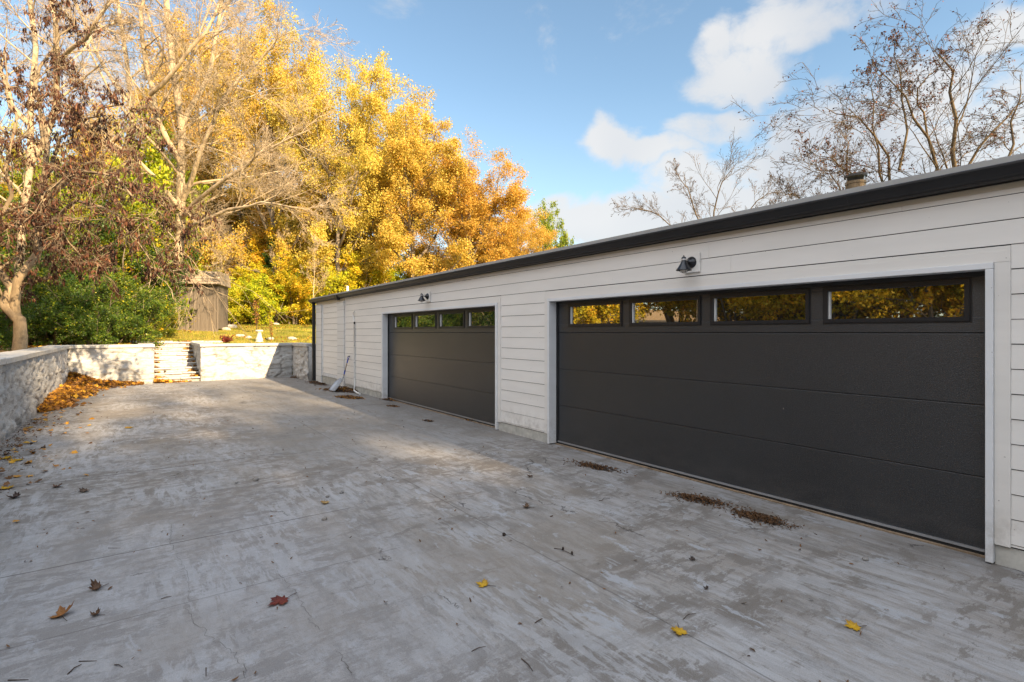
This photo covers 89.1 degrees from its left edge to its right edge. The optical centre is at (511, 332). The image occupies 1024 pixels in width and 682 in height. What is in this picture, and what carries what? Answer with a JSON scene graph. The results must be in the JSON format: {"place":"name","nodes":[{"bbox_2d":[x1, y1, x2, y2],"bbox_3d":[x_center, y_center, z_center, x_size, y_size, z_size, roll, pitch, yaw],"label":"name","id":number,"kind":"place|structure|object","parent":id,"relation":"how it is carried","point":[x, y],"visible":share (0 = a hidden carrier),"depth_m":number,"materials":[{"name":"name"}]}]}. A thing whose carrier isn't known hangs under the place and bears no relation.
{"place":"outdoors","nodes":[
{"label":"outdoors","id":0,"kind":"place"},
{"bbox_2d":[0,319,315,374],"bbox_3d":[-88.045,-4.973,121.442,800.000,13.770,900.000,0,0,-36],"label":"ground","id":1,"kind":"structure","parent":0,"point":[253,335],"depth_m":24.68,"materials":[{"name":"yellow plant"}]},
{"bbox_2d":[0,181,13,253],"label":"mirrored thicket","id":2,"kind":"object","parent":1,"relation":"on","point":[4,186],"visible":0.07,"depth_m":23.54,"materials":[{"name":"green plant"}]},
{"bbox_2d":[0,144,34,217],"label":"autumn tree","id":3,"kind":"object","parent":1,"relation":"on","point":[6,183],"visible":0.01,"depth_m":48.92,"materials":[{"name":"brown plant"}]},
{"bbox_2d":[0,20,38,188],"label":"tree","id":4,"kind":"object","parent":1,"relation":"on","point":[12,70],"visible":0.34,"depth_m":22.50,"materials":[{"name":"brown plant"}]},
{"bbox_2d":[0,260,50,329],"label":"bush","id":5,"kind":"object","parent":1,"relation":"on","point":[39,274],"visible":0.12,"depth_m":15.83,"materials":[{"name":"green plant"}]},
{"bbox_2d":[0,285,52,350],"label":"bush","id":6,"kind":"object","parent":1,"relation":"on","point":[6,333],"visible":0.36,"depth_m":13.43,"materials":[{"name":"green plant"}]},
{"bbox_2d":[0,263,66,344],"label":"bush","id":7,"kind":"object","parent":1,"relation":"on","point":[29,342],"visible":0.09,"depth_m":17.31,"materials":[{"name":"green plant"}]},
{"bbox_2d":[0,345,69,442],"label":"retaining wall","id":8,"kind":"structure","parent":1,"relation":"on","point":[31,379],"depth_m":9.69,"materials":[{"name":"stone"}]},
{"bbox_2d":[0,227,103,311],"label":"bush","id":9,"kind":"object","parent":1,"relation":"on","point":[11,254],"visible":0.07,"depth_m":19.56,"materials":[{"name":"brown plant"}]},
{"bbox_2d":[0,115,121,218],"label":"autumn tree","id":10,"kind":"object","parent":1,"relation":"on","point":[1,163],"visible":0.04,"depth_m":43.77,"materials":[{"name":"brown plant"}]},
{"bbox_2d":[2,150,122,263],"bbox_3d":[-20.434,-4.240,23.811,4.561,8.346,5.188,0,0,-16],"label":"lime tree","id":11,"kind":"object","parent":1,"relation":"on","point":[18,180],"visible":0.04,"depth_m":23.46,"materials":[{"name":"brown plant"}]},
{"bbox_2d":[4,268,121,345],"bbox_3d":[-15.196,-0.839,17.062,3.894,2.860,3.645,0,0,-36],"label":"bush","id":12,"kind":"object","parent":1,"relation":"on","point":[41,319],"visible":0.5,"depth_m":16.81,"materials":[{"name":"green plant"}]},
{"bbox_2d":[0,0,171,288],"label":"bare tree","id":13,"kind":"object","parent":1,"relation":"on","point":[70,49],"visible":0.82,"depth_m":17.88,"materials":[{"name":"brown plant"}]},
{"bbox_2d":[39,300,136,344],"bbox_3d":[-13.699,-0.170,16.905,2.578,1.743,1.630,0,0,-38],"label":"bush","id":14,"kind":"object","parent":1,"relation":"on","point":[101,328],"visible":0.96,"depth_m":16.80,"materials":[{"name":"green plant"}]},
{"bbox_2d":[25,266,155,343],"bbox_3d":[-14.829,-0.837,18.353,3.621,2.842,3.869,0,0,-7],"label":"bush","id":15,"kind":"object","parent":1,"relation":"on","point":[130,298],"visible":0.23,"depth_m":17.95,"materials":[{"name":"green plant"}]},
{"bbox_2d":[38,276,154,344],"bbox_3d":[-14.610,-0.709,18.524,3.521,2.586,3.296,0,0,24],"label":"bush","id":16,"kind":"object","parent":1,"relation":"on","point":[127,310],"visible":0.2,"depth_m":18.05,"materials":[{"name":"green plant"}]},
{"bbox_2d":[0,181,196,328],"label":"bush","id":17,"kind":"object","parent":1,"relation":"on","point":[124,258],"visible":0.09,"depth_m":22.97,"materials":[{"name":"brown plant"}]},
{"bbox_2d":[47,342,154,383],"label":"retaining wall","id":18,"kind":"structure","parent":1,"relation":"on","point":[126,362],"depth_m":16.24,"materials":[{"name":"paint"}]},
{"bbox_2d":[0,186,207,311],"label":"bush","id":19,"kind":"object","parent":1,"relation":"on","point":[103,232],"visible":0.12,"depth_m":22.66,"materials":[{"name":"brown plant"}]},
{"bbox_2d":[0,0,221,350],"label":"brown leaved tree","id":20,"kind":"object","parent":1,"relation":"on","point":[13,292],"visible":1,"depth_m":11.70,"materials":[{"name":"beige plant"}]},
{"bbox_2d":[64,280,189,347],"bbox_3d":[-14.034,-0.560,18.897,3.902,2.638,2.467,0,0,-37],"label":"bush","id":21,"kind":"object","parent":1,"relation":"on","point":[158,304],"visible":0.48,"depth_m":19.04,"materials":[{"name":"green plant"}]},
{"bbox_2d":[60,89,221,259],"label":"autumn tree","id":22,"kind":"object","parent":1,"relation":"on","point":[117,143],"visible":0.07,"depth_m":45.99,"materials":[{"name":"brown plant"}]},
{"bbox_2d":[0,0,307,342],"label":"bare tree","id":23,"kind":"object","parent":1,"relation":"on","point":[163,102],"visible":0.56,"depth_m":25.72,"materials":[{"name":"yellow plant"}]},
{"bbox_2d":[0,322,315,347],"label":"leaf litter","id":24,"kind":"object","parent":1,"relation":"on","point":[219,339],"visible":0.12,"depth_m":24.69,"materials":[{"name":"yellow plant"}]},
{"bbox_2d":[105,101,219,306],"bbox_3d":[-18.799,-5.858,26.387,6.295,11.434,5.534,0,0,8],"label":"lime tree","id":25,"kind":"object","parent":1,"relation":"on","point":[154,168],"visible":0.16,"depth_m":25.47,"materials":[{"name":"green plant"}]},
{"bbox_2d":[144,302,187,339],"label":"bush","id":26,"kind":"object","parent":1,"relation":"on","point":[168,329],"visible":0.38,"depth_m":22.13,"materials":[{"name":"green plant"}]},
{"bbox_2d":[130,341,220,382],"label":"stone steps","id":27,"kind":"structure","parent":1,"relation":"on","point":[173,359],"depth_m":18.73,"materials":[{"name":"stone"}]},
{"bbox_2d":[151,340,199,377],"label":"step leaves","id":28,"kind":"object","parent":27,"relation":"on","point":[191,356],"visible":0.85,"depth_m":18.73,"materials":[{"name":"orange plant"}]},
{"bbox_2d":[8,0,359,319],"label":"bare tree","id":29,"kind":"object","parent":1,"relation":"on","point":[171,75],"visible":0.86,"depth_m":23.83,"materials":[{"name":"brown plant"}]},
{"bbox_2d":[174,244,227,273],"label":"thicket","id":30,"kind":"object","parent":1,"relation":"on","point":[201,260],"visible":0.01,"depth_m":44.32,"materials":[{"name":"yellow plant"}]},
{"bbox_2d":[173,271,230,331],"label":"shed","id":31,"kind":"structure","parent":1,"relation":"on","point":[219,318],"depth_m":26.16,"materials":[{"name":"brown wood"}]},
{"bbox_2d":[112,0,301,272],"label":"autumn tree","id":32,"kind":"object","parent":1,"relation":"on","point":[206,175],"visible":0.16,"depth_m":47.76,"materials":[{"name":"yellow plant"}]},
{"bbox_2d":[174,176,241,242],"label":"autumn tree","id":33,"kind":"object","parent":1,"relation":"on","point":[229,206],"visible":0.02,"depth_m":54.62,"materials":[{"name":"yellow plant"}]},
{"bbox_2d":[202,202,244,274],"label":"young tree","id":34,"kind":"object","parent":1,"relation":"on","point":[225,239],"visible":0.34,"depth_m":41.93,"materials":[{"name":"yellow plant"}]},
{"bbox_2d":[196,267,255,324],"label":"thicket","id":35,"kind":"object","parent":1,"relation":"on","point":[236,293],"visible":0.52,"depth_m":36.75,"materials":[{"name":"yellow plant"}]},
{"bbox_2d":[220,335,233,342],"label":"red plant","id":36,"kind":"object","parent":1,"relation":"on","point":[225,339],"visible":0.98,"depth_m":20.95,"materials":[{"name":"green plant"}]},
{"bbox_2d":[228,324,236,327],"bbox_3d":[-15.645,-0.288,28.928,0.699,0.310,0.510,0,0,-36],"label":"lawn stone","id":37,"kind":"object","parent":1,"relation":"on","point":[232,326],"visible":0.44,"depth_m":28.77,"materials":[{"name":"white stone"}]},
{"bbox_2d":[169,158,302,264],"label":"autumn tree","id":38,"kind":"object","parent":1,"relation":"on","point":[230,216],"visible":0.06,"depth_m":50.44,"materials":[{"name":"yellow plant"}]},
{"bbox_2d":[205,234,268,322],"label":"thicket","id":39,"kind":"object","parent":1,"relation":"on","point":[259,246],"visible":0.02,"depth_m":43.84,"materials":[{"name":"yellow plant"}]},
{"bbox_2d":[190,342,315,380],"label":"retaining wall","id":40,"kind":"structure","parent":1,"relation":"on","point":[227,361],"depth_m":18.36,"materials":[{"name":"paint"}]},
{"bbox_2d":[252,295,260,329],"bbox_3d":[-12.830,-0.910,26.145,0.457,1.956,0.454,0,0,34],"label":"sapling","id":41,"kind":"object","parent":1,"relation":"on","point":[256,309],"visible":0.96,"depth_m":26.11,"materials":[{"name":"orange plant"}]},
{"bbox_2d":[229,261,284,323],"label":"thicket","id":42,"kind":"object","parent":1,"relation":"on","point":[242,270],"visible":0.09,"depth_m":39.18,"materials":[{"name":"yellow plant"}]},
{"bbox_2d":[255,330,262,341],"bbox_3d":[-11.277,0.178,23.200,0.340,0.565,0.340,0,0,-36],"label":"pedestal","id":43,"kind":"object","parent":1,"relation":"on","point":[259,338],"visible":0.88,"depth_m":23.10,"materials":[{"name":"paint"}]},
{"bbox_2d":[178,0,341,322],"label":"autumn tree","id":44,"kind":"object","parent":1,"relation":"on","point":[276,76],"visible":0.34,"depth_m":40.61,"materials":[{"name":"yellow plant"}]},
{"bbox_2d":[236,267,304,324],"bbox_3d":[-17.850,-2.604,37.846,4.444,4.640,4.074,0,0,30],"label":"thicket","id":45,"kind":"object","parent":1,"relation":"on","point":[256,285],"visible":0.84,"depth_m":36.94,"materials":[{"name":"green plant"}]},
{"bbox_2d":[268,318,272,340],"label":"sapling","id":46,"kind":"object","parent":1,"relation":"on","point":[271,329],"visible":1,"depth_m":23.61,"materials":[{"name":"brown plant"}]},
{"bbox_2d":[224,215,318,321],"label":"thicket","id":47,"kind":"object","parent":1,"relation":"on","point":[270,235],"visible":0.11,"depth_m":43.24,"materials":[{"name":"yellow plant"}]},
{"bbox_2d":[255,236,294,318],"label":"thicket","id":48,"kind":"object","parent":1,"relation":"on","point":[267,260],"visible":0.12,"depth_m":42.61,"materials":[{"name":"yellow plant"}]},
{"bbox_2d":[264,222,290,270],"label":"young tree","id":49,"kind":"object","parent":1,"relation":"on","point":[274,254],"visible":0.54,"depth_m":41.06,"materials":[{"name":"yellow plant"}]},
{"bbox_2d":[245,247,316,324],"bbox_3d":[-16.221,-3.312,38.640,5.810,5.690,5.108,0,0,11],"label":"thicket","id":50,"kind":"object","parent":1,"relation":"on","point":[295,305],"visible":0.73,"depth_m":37.61,"materials":[{"name":"yellow plant"}]},
{"bbox_2d":[213,162,363,320],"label":"autumn tree","id":51,"kind":"object","parent":1,"relation":"on","point":[227,198],"visible":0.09,"depth_m":46.55,"materials":[{"name":"yellow plant"}]},
{"bbox_2d":[300,235,328,297],"bbox_3d":[-13.397,-3.486,35.981,2.068,6.374,1.931,0,0,26],"label":"young tree","id":52,"kind":"object","parent":1,"relation":"on","point":[314,268],"visible":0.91,"depth_m":35.85,"materials":[{"name":"yellow plant"}]},
{"bbox_2d":[264,195,377,322],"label":"thicket","id":53,"kind":"object","parent":1,"relation":"on","point":[334,230],"visible":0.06,"depth_m":46.68,"materials":[{"name":"yellow plant"}]},
{"bbox_2d":[292,261,354,324],"bbox_3d":[-14.328,-2.962,39.945,4.758,5.419,5.190,0,0,-29],"label":"thicket","id":54,"kind":"object","parent":1,"relation":"on","point":[332,278],"visible":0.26,"depth_m":38.92,"materials":[{"name":"yellow plant"}]},
{"bbox_2d":[260,2,407,298],"bbox_3d":[-13.511,-11.974,40.831,11.822,22.936,13.298,0,0,-26],"label":"autumn tree","id":55,"kind":"object","parent":1,"relation":"on","point":[359,138],"visible":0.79,"depth_m":38.79,"materials":[{"name":"yellow plant"}]},
{"bbox_2d":[329,244,391,293],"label":"thicket","id":56,"kind":"object","parent":1,"relation":"on","point":[355,270],"visible":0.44,"depth_m":40.81,"materials":[{"name":"yellow plant"}]},
{"bbox_2d":[296,157,442,289],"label":"autumn tree","id":57,"kind":"object","parent":1,"relation":"on","point":[349,230],"visible":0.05,"depth_m":48.99,"materials":[{"name":"yellow plant"}]},
{"bbox_2d":[304,101,444,277],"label":"autumn tree","id":58,"kind":"object","parent":1,"relation":"on","point":[353,238],"visible":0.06,"depth_m":51.86,"materials":[{"name":"yellow plant"}]},
{"bbox_2d":[357,253,409,288],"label":"thicket","id":59,"kind":"object","parent":1,"relation":"on","point":[395,276],"visible":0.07,"depth_m":44.84,"materials":[{"name":"yellow plant"}]},
{"bbox_2d":[345,74,477,287],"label":"autumn tree","id":60,"kind":"object","parent":1,"relation":"on","point":[407,157],"visible":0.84,"depth_m":40.76,"materials":[{"name":"yellow plant"}]},
{"bbox_2d":[400,240,477,271],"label":"autumn tree","id":61,"kind":"object","parent":1,"relation":"on","point":[430,249],"visible":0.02,"depth_m":54.84,"materials":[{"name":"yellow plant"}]},
{"bbox_2d":[398,127,535,275],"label":"autumn tree","id":62,"kind":"object","parent":1,"relation":"on","point":[514,196],"visible":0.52,"depth_m":42.22,"materials":[{"name":"orange plant"}]},
{"bbox_2d":[436,175,551,270],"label":"autumn tree","id":63,"kind":"object","parent":1,"relation":"on","point":[517,223],"visible":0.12,"depth_m":49.47,"materials":[{"name":"orange plant"}]},
{"bbox_2d":[477,215,558,262],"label":"autumn tree","id":64,"kind":"object","parent":1,"relation":"on","point":[538,242],"visible":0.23,"depth_m":45.13,"materials":[{"name":"orange plant"}]},
{"bbox_2d":[527,198,574,251],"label":"green tree","id":65,"kind":"object","parent":1,"relation":"on","point":[564,240],"visible":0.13,"depth_m":56.95,"materials":[{"name":"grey plant"}]},
{"bbox_2d":[308,153,1023,570],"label":"garage","id":66,"kind":"structure","parent":1,"relation":"on","point":[852,353],"depth_m":5.03,"materials":[{"name":"siding paint"},{"name":"paint"},{"name":"metal"}]},
{"bbox_2d":[352,311,360,394],"bbox_3d":[-4.221,0.530,14.090,0.076,2.231,0.920,0,0,-26],"label":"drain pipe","id":67,"kind":"object","parent":66,"relation":"attached to","point":[354,355],"visible":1,"depth_m":14.41,"materials":[{"name":"white plastic"}]},
{"bbox_2d":[418,291,430,301],"bbox_3d":[-1.834,-0.735,10.750,0.242,0.231,0.200,0,0,-36],"label":"wall lamp","id":68,"kind":"object","parent":66,"relation":"attached to","point":[427,296],"visible":1,"depth_m":10.74,"materials":[{"name":"metal"}]},
{"bbox_2d":[388,306,494,426],"bbox_3d":[-1.598,0.560,10.875,0.066,2.174,5.015,0,0,-36],"label":"garage door","id":69,"kind":"structure","parent":66,"relation":"in","point":[453,374],"depth_m":10.48,"materials":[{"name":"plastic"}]},
{"bbox_2d":[676,252,700,272],"bbox_3d":[1.881,-0.753,5.625,0.242,0.231,0.200,0,0,-36],"label":"wall lamp","id":70,"kind":"object","parent":66,"relation":"attached to","point":[690,263],"visible":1,"depth_m":5.62,"materials":[{"name":"metal"}]},
{"bbox_2d":[556,271,984,554],"bbox_3d":[2.099,0.560,5.774,0.066,2.174,4.915,0,0,-36],"label":"garage door","id":71,"kind":"structure","parent":66,"relation":"in","point":[886,431],"depth_m":4.85,"materials":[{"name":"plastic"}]},
{"bbox_2d":[611,127,813,226],"bbox_3d":[9.192,-3.466,24.388,9.276,11.320,3.236,0,0,4],"label":"sparse tree","id":72,"kind":"object","parent":1,"relation":"on","point":[640,207],"visible":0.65,"depth_m":23.97,"materials":[{"name":"brown plant"}]},
{"bbox_2d":[758,113,875,203],"bbox_3d":[10.602,-2.986,17.802,4.037,9.261,2.468,0,0,5],"label":"sparse tree","id":73,"kind":"object","parent":1,"relation":"on","point":[824,173],"visible":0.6,"depth_m":17.91,"materials":[{"name":"brown plant"}]},
{"bbox_2d":[722,28,993,191],"bbox_3d":[9.936,-2.644,15.121,4.751,12.068,5.385,0,0,-36],"label":"sparse tree","id":74,"kind":"object","parent":1,"relation":"on","point":[874,135],"visible":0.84,"depth_m":14.94,"materials":[{"name":"brown plant"}]},
{"bbox_2d":[821,0,1023,178],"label":"sparse tree","id":75,"kind":"object","parent":1,"relation":"on","point":[953,162],"visible":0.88,"depth_m":14.92,"materials":[{"name":"brown plant"}]},
{"bbox_2d":[0,377,1023,681],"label":"driveway pavement","id":76,"kind":"structure","parent":0,"point":[618,593],"depth_m":3.66,"materials":[{"name":"concrete"}]},
{"bbox_2d":[6,492,23,497],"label":"fallen leaf","id":77,"kind":"object","parent":76,"relation":"on","point":[15,494],"visible":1,"depth_m":5.20,"materials":[{"name":"brown plant"}]},
{"bbox_2d":[7,679,28,680],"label":"twig","id":78,"kind":"object","parent":76,"relation":"on","point":[16,679],"visible":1,"depth_m":2.46,"materials":[{"name":"wood"}]},
{"bbox_2d":[0,416,64,492],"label":"leaf crumbs","id":79,"kind":"object","parent":76,"relation":"on","point":[29,424],"visible":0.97,"depth_m":7.92,"materials":[{"name":"brown plant"}]},
{"bbox_2d":[0,410,93,521],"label":"leaf strip","id":80,"kind":"object","parent":76,"relation":"on","point":[27,462],"visible":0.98,"depth_m":7.08,"materials":[{"name":"brown plant"}]},
{"bbox_2d":[47,601,73,620],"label":"fallen leaf","id":81,"kind":"object","parent":76,"relation":"on","point":[61,611],"visible":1,"depth_m":3.04,"materials":[{"name":"brown plant"}]},
{"bbox_2d":[79,487,90,491],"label":"fallen leaf","id":82,"kind":"object","parent":76,"relation":"on","point":[83,489],"visible":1,"depth_m":5.38,"materials":[{"name":"brown plant"}]},
{"bbox_2d":[37,371,143,412],"bbox_3d":[-10.743,1.435,13.624,1.914,0.555,6.224,0,0,-36],"label":"leaf pile","id":83,"kind":"object","parent":76,"relation":"on","point":[71,389],"visible":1,"depth_m":13.73,"materials":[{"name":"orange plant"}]},
{"bbox_2d":[89,607,104,615],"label":"fallen leaf","id":84,"kind":"object","parent":76,"relation":"on","point":[96,613],"visible":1,"depth_m":3.04,"materials":[{"name":"brown plant"}]},
{"bbox_2d":[88,579,108,589],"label":"fallen leaf","id":85,"kind":"object","parent":76,"relation":"on","point":[95,584],"visible":1,"depth_m":3.35,"materials":[{"name":"brown plant"}]},
{"bbox_2d":[153,378,191,382],"bbox_3d":[-11.139,1.594,17.075,1.101,0.230,0.356,0,0,-36],"label":"leaf heap","id":86,"kind":"object","parent":76,"relation":"on","point":[157,380],"visible":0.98,"depth_m":16.95,"materials":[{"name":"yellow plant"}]},
{"bbox_2d":[267,592,296,605],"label":"fallen leaf","id":87,"kind":"object","parent":76,"relation":"on","point":[279,600],"visible":1,"depth_m":3.18,"materials":[{"name":"red plant"}]},
{"bbox_2d":[308,381,326,385],"bbox_3d":[-6.306,1.611,16.728,0.486,0.134,2.028,0,0,-36],"label":"leaf debris","id":88,"kind":"object","parent":76,"relation":"on","point":[315,383],"visible":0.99,"depth_m":16.46,"materials":[{"name":"plant"}]},
{"bbox_2d":[319,385,357,392],"bbox_3d":[-4.748,1.584,14.538,2.291,0.197,0.736,0,0,31],"label":"leaf debris","id":89,"kind":"object","parent":76,"relation":"on","point":[343,389],"visible":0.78,"depth_m":14.42,"materials":[{"name":"plant"}]},
{"bbox_2d":[329,356,349,390],"bbox_3d":[-4.779,1.145,14.530,0.334,0.960,0.595,0,0,34],"label":"snow shovel","id":90,"kind":"object","parent":76,"relation":"on","point":[335,385],"visible":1,"depth_m":14.51,"materials":[{"name":"metal"}]},
{"bbox_2d":[335,395,364,398],"bbox_3d":[-4.104,1.617,13.062,1.144,0.119,0.420,0,0,24],"label":"leaf debris","id":91,"kind":"object","parent":76,"relation":"on","point":[348,397],"visible":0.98,"depth_m":12.97,"materials":[{"name":"plant"}]},
{"bbox_2d":[381,397,394,400],"bbox_3d":[-2.992,1.620,12.623,0.209,0.094,0.676,0,0,-42],"label":"leaf debris","id":92,"kind":"object","parent":76,"relation":"on","point":[389,399],"visible":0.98,"depth_m":12.58,"materials":[{"name":"plant"}]},
{"bbox_2d":[0,383,944,681],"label":"drive crumbs","id":93,"kind":"object","parent":76,"relation":"on","point":[420,541],"visible":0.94,"depth_m":4.26,"materials":[{"name":"brown plant"}]},
{"bbox_2d":[476,579,492,586],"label":"fallen leaf","id":94,"kind":"object","parent":76,"relation":"on","point":[483,583],"visible":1,"depth_m":3.40,"materials":[{"name":"yellow plant"}]},
{"bbox_2d":[563,459,636,475],"bbox_3d":[1.000,1.631,6.345,1.139,0.050,0.383,0,0,43],"label":"leaf debris","id":95,"kind":"object","parent":76,"relation":"on","point":[594,466],"visible":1,"depth_m":6.33,"materials":[{"name":"plant"}]},
{"bbox_2d":[670,623,687,634],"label":"fallen leaf","id":96,"kind":"object","parent":76,"relation":"on","point":[678,630],"visible":1,"depth_m":2.86,"materials":[{"name":"yellow plant"}]},
{"bbox_2d":[661,490,749,510],"bbox_3d":[1.865,1.633,5.098,0.880,0.052,0.387,0,0,40],"label":"leaf debris","id":97,"kind":"object","parent":76,"relation":"on","point":[704,500],"visible":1,"depth_m":5.08,"materials":[{"name":"plant"}]},
{"bbox_2d":[713,504,816,535],"bbox_3d":[2.209,1.632,4.626,0.953,0.049,0.430,0,0,44],"label":"leaf debris","id":98,"kind":"object","parent":76,"relation":"on","point":[754,516],"visible":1,"depth_m":4.59,"materials":[{"name":"plant"}]},
{"bbox_2d":[844,619,866,630],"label":"fallen leaf","id":99,"kind":"object","parent":76,"relation":"on","point":[854,626],"visible":1,"depth_m":2.91,"materials":[{"name":"yellow plant"}]},
{"bbox_2d":[0,0,1023,280],"label":"sky","id":100,"kind":"structure","parent":0,"point":[593,99],"materials":[{"name":"blue"}]}
]}

